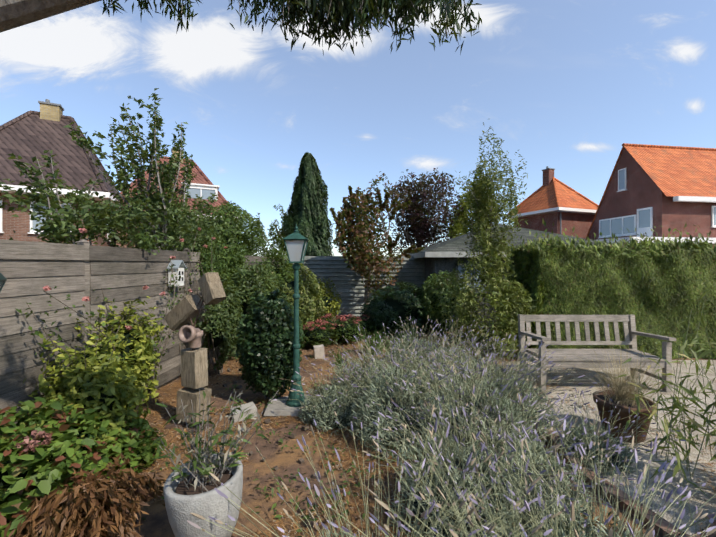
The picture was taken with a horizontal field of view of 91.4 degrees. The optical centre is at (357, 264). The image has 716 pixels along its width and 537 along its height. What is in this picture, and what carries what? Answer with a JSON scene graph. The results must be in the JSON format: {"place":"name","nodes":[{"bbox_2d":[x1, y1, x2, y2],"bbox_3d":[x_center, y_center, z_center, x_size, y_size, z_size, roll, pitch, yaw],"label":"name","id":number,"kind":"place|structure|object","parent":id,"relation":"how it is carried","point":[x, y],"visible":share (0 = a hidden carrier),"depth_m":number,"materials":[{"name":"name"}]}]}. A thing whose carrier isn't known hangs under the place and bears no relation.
{"place":"outdoors","nodes":[
{"label":"outdoors","id":0,"kind":"place"},
{"bbox_2d":[0,273,6,291],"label":"lantern wall","id":1,"kind":"structure","parent":0,"point":[3,278],"depth_m":2.40,"materials":[{"name":"green metal"}]},
{"bbox_2d":[0,193,115,246],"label":"house walls","id":2,"kind":"structure","parent":0,"point":[20,225],"depth_m":13.40,"materials":[{"name":"brown brick"}]},
{"bbox_2d":[0,200,114,241],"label":"roof window frames","id":3,"kind":"structure","parent":2,"relation":"in","point":[1,221],"depth_m":13.48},
{"bbox_2d":[33,205,111,238],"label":"window","id":4,"kind":"structure","parent":3,"relation":"in","point":[35,222],"depth_m":13.63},
{"bbox_2d":[0,114,115,195],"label":"house roof","id":5,"kind":"structure","parent":2,"relation":"on","point":[29,138],"depth_m":14.70,"materials":[{"name":"brown tile"}]},
{"bbox_2d":[40,103,62,120],"bbox_3d":[-14.360,-6.381,16.384,0.700,2.000,0.500,0,0,-26],"label":"chimney","id":6,"kind":"object","parent":5,"relation":"on","point":[51,112],"visible":0.36,"depth_m":16.17,"materials":[{"name":"beige brick"}]},
{"bbox_2d":[38,99,63,110],"bbox_3d":[-14.360,-7.532,16.384,0.800,0.300,0.600,0,0,-26],"label":"chimney cap","id":7,"kind":"object","parent":6,"relation":"on","point":[47,101],"visible":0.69,"depth_m":16.21,"materials":[{"name":"white metal"}]},
{"bbox_2d":[0,110,117,191],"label":"roof ridge tiles","id":8,"kind":"object","parent":5,"relation":"on","point":[23,116],"visible":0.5,"depth_m":15.51,"materials":[{"name":"tile"}]},
{"bbox_2d":[0,184,119,207],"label":"roof gutter","id":9,"kind":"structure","parent":5,"relation":"attached to","point":[96,197],"depth_m":13.53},
{"bbox_2d":[116,222,169,247],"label":"house dormer walls","id":10,"kind":"structure","parent":0,"point":[125,246],"depth_m":17.15,"materials":[{"name":"brown brick"}]},
{"bbox_2d":[119,159,227,214],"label":"house roof","id":11,"kind":"structure","parent":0,"point":[199,179],"depth_m":19.75,"materials":[{"name":"tile"}]},
{"bbox_2d":[117,156,233,211],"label":"roof ridge tiles","id":12,"kind":"object","parent":11,"relation":"on","point":[206,178],"visible":0.17,"depth_m":20.60,"materials":[{"name":"tile"}]},
{"bbox_2d":[182,183,219,199],"bbox_3d":[-8.933,-3.747,19.841,1.900,1.330,1.450,0,0,-26],"label":"dormer window","id":13,"kind":"structure","parent":11,"relation":"on","point":[205,193],"depth_m":19.32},
{"bbox_2d":[185,187,216,198],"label":"house dormer frames","id":14,"kind":"structure","parent":13,"relation":"attached to","point":[200,188],"depth_m":19.26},
{"bbox_2d":[134,222,249,363],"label":"fence climber leaves","id":15,"kind":"object","parent":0,"point":[234,258],"visible":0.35,"depth_m":5.93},
{"bbox_2d":[160,216,226,250],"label":"bush","id":16,"kind":"object","parent":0,"point":[203,237],"visible":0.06,"depth_m":7.55,"materials":[{"name":"green plant"}]},
{"bbox_2d":[0,0,470,47],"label":"cedar bough","id":17,"kind":"object","parent":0,"point":[15,13],"visible":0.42,"depth_m":1.27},
{"bbox_2d":[102,0,481,55],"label":"cedar bough sprays","id":18,"kind":"object","parent":17,"relation":"attached to","point":[298,13],"visible":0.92,"depth_m":1.37,"materials":[{"name":"green plant"}]},
{"bbox_2d":[242,255,284,276],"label":"fence boards","id":19,"kind":"object","parent":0,"point":[252,258],"depth_m":7.83,"materials":[{"name":"grey wood"}]},
{"bbox_2d":[304,320,374,343],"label":"sedum twigs","id":20,"kind":"object","parent":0,"point":[308,334],"visible":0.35,"depth_m":6.90,"materials":[{"name":"plant"}]},
{"bbox_2d":[0,2,701,169],"bbox_3d":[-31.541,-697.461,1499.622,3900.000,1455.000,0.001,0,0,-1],"label":"cloud","id":21,"kind":"structure","parent":0,"point":[73,44],"depth_m":1483.95,"materials":[{"name":"white"}]},
{"bbox_2d":[0,0,715,256],"label":"sky","id":22,"kind":"structure","parent":0,"point":[555,77],"materials":[{"name":"blue"}]},
{"bbox_2d":[6,317,715,536],"bbox_3d":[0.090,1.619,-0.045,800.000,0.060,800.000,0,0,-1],"label":"ground","id":23,"kind":"structure","parent":0,"point":[155,523],"depth_m":2.83,"materials":[{"name":"soil"}]},
{"bbox_2d":[0,395,166,536],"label":"hydrangea leaves","id":24,"kind":"object","parent":23,"relation":"on","point":[134,451],"visible":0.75,"depth_m":2.24,"materials":[{"name":"green plant"}]},
{"bbox_2d":[0,430,53,452],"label":"faded hydrangea flowers","id":25,"kind":"object","parent":24,"relation":"attached to","point":[41,434],"visible":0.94,"depth_m":2.02,"materials":[{"name":"pink plant"}]},
{"bbox_2d":[0,436,124,493],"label":"hydrangea inner twigs","id":26,"kind":"object","parent":24,"relation":"attached to","point":[2,481],"visible":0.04,"depth_m":2.04,"materials":[{"name":"plant"}]},
{"bbox_2d":[5,296,164,500],"bbox_3d":[-2.340,0.974,3.160,1.183,1.302,2.129,0,0,-1],"label":"yellow green shrub","id":27,"kind":"object","parent":23,"relation":"on","point":[125,389],"depth_m":2.97,"materials":[{"name":"plant"}]},
{"bbox_2d":[45,328,139,470],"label":"yellow-green shrub twigs","id":28,"kind":"object","parent":27,"relation":"attached to","point":[128,336],"visible":0.04,"depth_m":3.23,"materials":[{"name":"plant"}]},
{"bbox_2d":[4,453,165,536],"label":"dried fern","id":29,"kind":"object","parent":23,"relation":"on","point":[85,508],"visible":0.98,"depth_m":1.86,"materials":[{"name":"brown plant"}]},
{"bbox_2d":[0,88,221,252],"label":"apple tree","id":30,"kind":"object","parent":23,"relation":"on","point":[66,226],"depth_m":4.99,"materials":[{"name":"green plant"}]},
{"bbox_2d":[15,228,226,369],"bbox_3d":[-2.381,0.308,4.441,0.605,1.682,3.603,0,0,-1],"label":"climbing rose","id":31,"kind":"object","parent":23,"relation":"on","point":[76,325],"depth_m":3.54,"materials":[{"name":"plant"}]},
{"bbox_2d":[26,233,211,408],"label":"plant stems","id":32,"kind":"object","parent":31,"relation":"attached to","point":[164,319],"visible":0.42,"depth_m":4.15,"materials":[{"name":"brown plant"}]},
{"bbox_2d":[77,239,189,349],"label":"fence posts","id":33,"kind":"object","parent":23,"relation":"on","point":[86,277],"visible":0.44,"depth_m":3.39,"materials":[{"name":"grey wood"}]},
{"bbox_2d":[0,240,231,423],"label":"fence boards","id":34,"kind":"object","parent":33,"relation":"attached to","point":[29,270],"visible":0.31,"depth_m":3.16,"materials":[{"name":"wood"}]},
{"bbox_2d":[168,268,183,285],"bbox_3d":[-2.441,0.169,4.696,0.143,0.240,0.161,0,0,-1],"label":"birdhouse","id":35,"kind":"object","parent":33,"relation":"attached to","point":[180,283],"depth_m":4.62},
{"bbox_2d":[167,260,186,268],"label":"birdhouse roof","id":36,"kind":"structure","parent":35,"relation":"on","point":[179,263],"depth_m":4.66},
{"bbox_2d":[165,297,211,433],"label":"iron sculpture rods","id":37,"kind":"object","parent":23,"relation":"on","point":[172,425],"visible":0.31,"depth_m":3.44,"materials":[{"name":"brown metal"}]},
{"bbox_2d":[164,272,225,423],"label":"sculpture timber blocks","id":38,"kind":"object","parent":23,"relation":"on","point":[194,369],"depth_m":3.41,"materials":[{"name":"brown wood"}]},
{"bbox_2d":[178,325,202,347],"bbox_3d":[-1.636,0.702,3.429,0.190,0.233,0.230,0,0,-1],"label":"clay pipe sculpture","id":39,"kind":"object","parent":38,"relation":"on","point":[192,335],"visible":1,"depth_m":3.40,"materials":[{"name":"beige ceramic"}]},
{"bbox_2d":[163,453,242,536],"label":"concrete planter","id":40,"kind":"object","parent":23,"relation":"on","point":[213,503],"visible":0.75,"depth_m":1.89,"materials":[{"name":"white concrete"}]},
{"bbox_2d":[175,467,232,494],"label":"potting soil","id":41,"kind":"structure","parent":40,"relation":"in","point":[181,489],"depth_m":2.02,"materials":[{"name":"brown soil"}]},
{"bbox_2d":[151,389,278,492],"bbox_3d":[-0.867,1.019,2.093,0.704,0.544,0.673,0,0,-1],"label":"planter plant","id":42,"kind":"object","parent":40,"relation":"in","point":[208,468],"depth_m":2.04,"materials":[{"name":"green plant"}]},
{"bbox_2d":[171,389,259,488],"bbox_3d":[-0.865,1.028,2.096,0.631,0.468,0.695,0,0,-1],"label":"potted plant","id":43,"kind":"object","parent":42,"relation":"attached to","point":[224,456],"visible":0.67,"depth_m":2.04,"materials":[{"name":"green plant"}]},
{"bbox_2d":[192,275,242,373],"bbox_3d":[-2.067,0.896,5.231,0.788,1.454,1.094,0,0,-1],"label":"border shrub","id":44,"kind":"object","parent":23,"relation":"on","point":[228,343],"depth_m":5.06,"materials":[{"name":"green plant"}]},
{"bbox_2d":[208,306,227,346],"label":"shrub inner twigs","id":45,"kind":"object","parent":44,"relation":"attached to","point":[217,341],"visible":0.4,"depth_m":5.08,"materials":[{"name":"brown plant"}]},
{"bbox_2d":[186,200,267,255],"bbox_3d":[-3.735,-0.052,9.251,2.623,3.364,2.785,0,0,-1],"label":"tree","id":46,"kind":"object","parent":23,"relation":"on","point":[240,224],"depth_m":8.90,"materials":[{"name":"green plant"}]},
{"bbox_2d":[209,221,239,245],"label":"tree twigs","id":47,"kind":"object","parent":46,"relation":"attached to","point":[227,238],"visible":0.04,"depth_m":9.02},
{"bbox_2d":[230,402,256,422],"bbox_3d":[-1.220,1.579,3.738,0.248,0.122,0.176,0,0,-31],"label":"pale stone","id":48,"kind":"object","parent":23,"relation":"on","point":[252,407],"visible":0.79,"depth_m":3.70,"materials":[{"name":"beige stone"}]},
{"bbox_2d":[220,256,290,358],"bbox_3d":[-1.819,0.742,6.211,1.268,1.775,1.349,0,0,-1],"label":"border shrub","id":49,"kind":"object","parent":23,"relation":"on","point":[246,283],"depth_m":5.90,"materials":[{"name":"green plant"}]},
{"bbox_2d":[240,287,263,331],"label":"shrub inner twigs","id":50,"kind":"object","parent":49,"relation":"attached to","point":[244,305],"visible":0.08,"depth_m":5.94,"materials":[{"name":"plant"}]},
{"bbox_2d":[126,346,397,536],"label":"weed seedlings","id":51,"kind":"object","parent":23,"relation":"on","point":[308,504],"visible":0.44,"depth_m":2.57,"materials":[{"name":"green plant"}]},
{"bbox_2d":[247,204,286,256],"bbox_3d":[-4.691,-0.954,20.284,3.955,5.145,4.189,0,0,-1],"label":"green tree","id":52,"kind":"object","parent":23,"relation":"on","point":[277,242],"depth_m":19.52,"materials":[{"name":"green plant"}]},
{"bbox_2d":[235,289,304,399],"bbox_3d":[-1.066,0.965,4.167,0.864,1.323,0.749,0,0,-1],"label":"holly bush","id":53,"kind":"object","parent":23,"relation":"on","point":[257,367],"depth_m":3.97,"materials":[{"name":"green plant"}]},
{"bbox_2d":[253,316,287,373],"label":"holly bush inner twigs","id":54,"kind":"object","parent":53,"relation":"attached to","point":[275,340],"visible":0.08,"depth_m":4.01,"materials":[{"name":"brown plant"}]},
{"bbox_2d":[254,246,302,292],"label":"border shrub","id":55,"kind":"object","parent":23,"relation":"on","point":[279,261],"depth_m":8.57,"materials":[{"name":"green plant"}]},
{"bbox_2d":[271,269,288,287],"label":"shrub inner twigs","id":56,"kind":"object","parent":55,"relation":"attached to","point":[280,279],"visible":0.02,"depth_m":8.64,"materials":[{"name":"plant"}]},
{"bbox_2d":[264,394,310,415],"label":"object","id":57,"kind":"structure","parent":23,"relation":"on","point":[278,407],"depth_m":3.77,"materials":[{"name":"grey stone"}]},
{"bbox_2d":[283,224,309,406],"bbox_3d":[-0.695,0.553,3.939,0.270,2.030,0.270,0,0,-1],"label":"garden lamp post","id":58,"kind":"object","parent":57,"relation":"on","point":[295,376],"depth_m":3.90,"materials":[{"name":"green metal"}]},
{"bbox_2d":[269,263,325,327],"bbox_3d":[-1.438,0.725,7.635,1.459,1.810,1.664,0,0,-1],"label":"border shrub","id":59,"kind":"object","parent":23,"relation":"on","point":[308,307],"depth_m":7.34,"materials":[{"name":"green plant"}]},
{"bbox_2d":[281,281,306,310],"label":"shrub inner twigs","id":60,"kind":"object","parent":59,"relation":"attached to","point":[290,284],"visible":0.21,"depth_m":7.44,"materials":[{"name":"plant"}]},
{"bbox_2d":[282,152,333,255],"bbox_3d":[-1.986,-1.534,13.894,2.035,5.922,1.682,0,0,20],"label":"cypress tree","id":61,"kind":"object","parent":23,"relation":"on","point":[314,223],"visible":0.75,"depth_m":13.50,"materials":[{"name":"green plant"}]},
{"bbox_2d":[313,344,324,358],"bbox_3d":[-0.668,1.508,5.990,0.185,0.237,0.131,0,0,-16],"label":"border stone","id":62,"kind":"object","parent":23,"relation":"on","point":[319,351],"visible":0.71,"depth_m":5.94,"materials":[{"name":"beige stone"}]},
{"bbox_2d":[308,278,341,323],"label":"border shrub","id":63,"kind":"object","parent":23,"relation":"on","point":[334,309],"depth_m":9.18,"materials":[{"name":"green plant"}]},
{"bbox_2d":[319,294,329,310],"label":"shrub inner twigs","id":64,"kind":"object","parent":63,"relation":"attached to","point":[326,304],"visible":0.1,"depth_m":9.09,"materials":[{"name":"green plant"}]},
{"bbox_2d":[235,325,419,372],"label":"strap leaf clumps","id":65,"kind":"object","parent":23,"relation":"on","point":[370,344],"visible":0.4,"depth_m":6.24,"materials":[{"name":"green plant"}]},
{"bbox_2d":[300,315,379,346],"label":"sedum leaves","id":66,"kind":"object","parent":23,"relation":"on","point":[334,334],"visible":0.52,"depth_m":6.96,"materials":[{"name":"plant"}]},
{"bbox_2d":[303,313,369,329],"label":"flowers","id":67,"kind":"object","parent":66,"relation":"on","point":[329,315],"visible":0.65,"depth_m":7.00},
{"bbox_2d":[284,256,424,316],"bbox_3d":[0.116,0.686,10.584,4.780,1.866,0.127,0,0,-1],"label":"fence","id":68,"kind":"object","parent":23,"relation":"on","point":[350,288],"visible":0.17,"depth_m":10.54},
{"bbox_2d":[330,171,424,314],"bbox_3d":[0.570,-0.397,9.398,2.664,4.041,1.967,0,0,-1],"label":"red tree","id":69,"kind":"object","parent":23,"relation":"on","point":[359,220],"depth_m":9.11,"materials":[{"name":"brown plant"}]},
{"bbox_2d":[135,334,627,536],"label":"fallen leaves","id":70,"kind":"object","parent":23,"relation":"on","point":[300,460],"visible":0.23,"depth_m":2.98,"materials":[{"name":"brown plant"}]},
{"bbox_2d":[360,281,430,338],"bbox_3d":[0.928,1.022,8.134,1.816,1.241,1.646,0,0,-1],"label":"spreading juniper","id":71,"kind":"object","parent":23,"relation":"on","point":[372,310],"visible":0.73,"depth_m":7.67,"materials":[{"name":"green plant"}]},
{"bbox_2d":[378,293,423,328],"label":"spreading juniper twigs","id":72,"kind":"object","parent":71,"relation":"attached to","point":[396,305],"visible":0.29,"depth_m":7.72,"materials":[{"name":"plant"}]},
{"bbox_2d":[373,168,463,255],"bbox_3d":[3.026,-1.558,17.215,4.613,6.352,4.190,0,0,-1],"label":"purple plum tree","id":73,"kind":"object","parent":23,"relation":"on","point":[420,226],"depth_m":16.44,"materials":[{"name":"purple plant"}]},
{"bbox_2d":[416,270,473,337],"bbox_3d":[1.936,0.876,7.737,1.295,1.500,1.230,0,0,-1],"label":"shrub","id":74,"kind":"object","parent":23,"relation":"on","point":[432,285],"depth_m":7.56,"materials":[{"name":"green plant"}]},
{"bbox_2d":[431,287,454,318],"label":"shrub twigs","id":75,"kind":"object","parent":74,"relation":"attached to","point":[443,301],"visible":0.06,"depth_m":7.57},
{"bbox_2d":[200,319,715,536],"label":"lavender","id":76,"kind":"object","parent":23,"relation":"on","point":[358,400],"depth_m":2.42,"materials":[{"name":"plant"}]},
{"bbox_2d":[187,315,715,536],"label":"lavender flowers","id":77,"kind":"object","parent":76,"relation":"attached to","point":[650,532],"visible":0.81,"depth_m":1.79,"materials":[{"name":"purple plant"}]},
{"bbox_2d":[309,348,627,536],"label":"lavender inner twigs","id":78,"kind":"object","parent":76,"relation":"attached to","point":[478,407],"visible":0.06,"depth_m":2.84,"materials":[{"name":"plant"}]},
{"bbox_2d":[424,257,505,324],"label":"garden house walls","id":79,"kind":"structure","parent":23,"relation":"on","point":[449,264],"depth_m":9.31,"materials":[{"name":"black wood"}]},
{"bbox_2d":[425,257,494,322],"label":"garden house battens","id":80,"kind":"object","parent":79,"relation":"attached to","point":[446,269],"depth_m":9.38,"materials":[{"name":"wood"}]},
{"bbox_2d":[456,263,487,292],"bbox_3d":[3.044,0.368,9.274,0.900,0.800,0.040,0,0,-1],"label":"garden house window frame","id":81,"kind":"object","parent":79,"relation":"in","point":[472,276],"visible":0.21,"depth_m":9.25,"materials":[{"name":"wood"}]},
{"bbox_2d":[458,265,484,290],"bbox_3d":[3.043,0.368,9.289,0.800,0.700,0.030,0,0,-1],"label":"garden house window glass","id":82,"kind":"object","parent":81,"relation":"in","point":[460,268],"depth_m":9.27,"materials":[{"name":"grey glass"}]},
{"bbox_2d":[426,179,521,238],"bbox_3d":[5.157,-1.322,16.807,4.234,5.882,3.945,0,0,-1],"label":"light green tree","id":83,"kind":"object","parent":23,"relation":"on","point":[457,230],"depth_m":16.09,"materials":[{"name":"green plant"}]},
{"bbox_2d":[436,122,535,358],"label":"climber column","id":84,"kind":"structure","parent":23,"relation":"on","point":[499,299],"depth_m":5.88,"materials":[{"name":"green plant"}]},
{"bbox_2d":[497,360,715,535],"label":"terrace paving","id":85,"kind":"structure","parent":23,"relation":"on","point":[698,498],"depth_m":3.29,"materials":[{"name":"beige stone"}]},
{"bbox_2d":[483,359,689,536],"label":"stone edging","id":86,"kind":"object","parent":85,"relation":"on","point":[664,525],"depth_m":2.35,"materials":[{"name":"grey stone"}]},
{"bbox_2d":[518,314,675,392],"bbox_3d":[3.092,1.153,4.648,1.640,0.882,0.699,0,0,0],"label":"garden bench","id":87,"kind":"object","parent":85,"relation":"on","point":[629,330],"visible":0.94,"depth_m":4.84,"materials":[{"name":"grey wood"}]},
{"bbox_2d":[593,390,655,442],"bbox_3d":[2.480,1.425,3.266,0.480,0.335,0.480,0,0,-1],"label":"terracotta pot","id":88,"kind":"object","parent":85,"relation":"on","point":[623,412],"visible":0.65,"depth_m":3.12,"materials":[{"name":"brown ceramic"}]},
{"bbox_2d":[598,394,648,407],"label":"potting soil","id":89,"kind":"structure","parent":88,"relation":"on","point":[642,405],"depth_m":3.23,"materials":[{"name":"brown soil"}]},
{"bbox_2d":[568,345,676,406],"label":"dry grass blades","id":90,"kind":"object","parent":89,"relation":"on","point":[627,396],"visible":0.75,"depth_m":3.24,"materials":[{"name":"beige plant"}]},
{"bbox_2d":[503,220,715,358],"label":"thuja hedge","id":91,"kind":"object","parent":23,"relation":"on","point":[549,279],"visible":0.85,"depth_m":5.83,"materials":[{"name":"green plant"}]},
{"bbox_2d":[518,262,714,357],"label":"thuja hedge twigs","id":92,"kind":"object","parent":91,"relation":"attached to","point":[643,303],"depth_m":6.05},
{"bbox_2d":[401,224,626,255],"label":"shed roof","id":93,"kind":"structure","parent":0,"point":[456,244],"depth_m":10.30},
{"bbox_2d":[409,252,505,257],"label":"roof fascia","id":94,"kind":"structure","parent":93,"relation":"attached to","point":[434,254],"depth_m":8.98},
{"bbox_2d":[514,212,594,237],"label":"house walls","id":95,"kind":"structure","parent":0,"point":[580,223],"depth_m":26.89,"materials":[{"name":"red brick"}]},
{"bbox_2d":[506,207,596,218],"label":"roof fascia","id":96,"kind":"structure","parent":95,"relation":"attached to","point":[565,209],"depth_m":26.50,"materials":[{"name":"white paint"}]},
{"bbox_2d":[512,180,597,214],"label":"roof","id":97,"kind":"structure","parent":95,"relation":"on","point":[542,198],"depth_m":27.57,"materials":[{"name":"orange tile"}]},
{"bbox_2d":[543,169,553,185],"bbox_3d":[15.761,-6.782,28.941,0.600,2.000,0.600,0,0,-21],"label":"chimney","id":98,"kind":"object","parent":97,"relation":"on","point":[548,175],"visible":0.57,"depth_m":28.70,"materials":[{"name":"brown brick"}]},
{"bbox_2d":[508,177,598,213],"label":"roof ridge tiles","id":99,"kind":"object","parent":97,"relation":"on","point":[556,194],"visible":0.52,"depth_m":28.07,"materials":[{"name":"orange tile"}]},
{"bbox_2d":[589,147,715,239],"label":"house gable walls","id":100,"kind":"structure","parent":0,"point":[643,190],"depth_m":20.52,"materials":[{"name":"brown brick"}]},
{"bbox_2d":[585,146,715,238],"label":"roof","id":101,"kind":"structure","parent":100,"relation":"on","point":[676,172],"depth_m":21.23,"materials":[{"name":"orange tile"}]},
{"bbox_2d":[622,143,715,150],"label":"house gable ridge tiles","id":102,"kind":"object","parent":101,"relation":"on","point":[669,147],"visible":0.9,"depth_m":22.44,"materials":[{"name":"orange tile"}]},
{"bbox_2d":[599,168,715,237],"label":"window frames","id":103,"kind":"structure","parent":100,"relation":"in","point":[648,231],"depth_m":21.14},
{"bbox_2d":[601,169,715,235],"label":"gable window glass","id":104,"kind":"object","parent":103,"relation":"in","point":[628,222],"visible":0.49,"depth_m":22.12,"materials":[{"name":"glass"}]},
{"bbox_2d":[673,196,715,202],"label":"rain gutter","id":105,"kind":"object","parent":100,"relation":"attached to","point":[693,199],"visible":0.29,"depth_m":19.49,"materials":[{"name":"white plastic"}]},
{"bbox_2d":[598,237,715,243],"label":"house gable extension fascia","id":106,"kind":"structure","parent":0,"point":[673,238],"depth_m":18.01,"materials":[{"name":"white paint"}]},
{"bbox_2d":[613,292,715,523],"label":"bamboo leaves","id":107,"kind":"object","parent":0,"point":[690,392],"visible":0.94,"depth_m":2.62,"materials":[{"name":"green plant"}]},
{"bbox_2d":[692,521,715,536],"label":"clinker path","id":108,"kind":"structure","parent":0,"point":[712,534],"depth_m":2.06,"materials":[{"name":"brown brick"}]}
]}

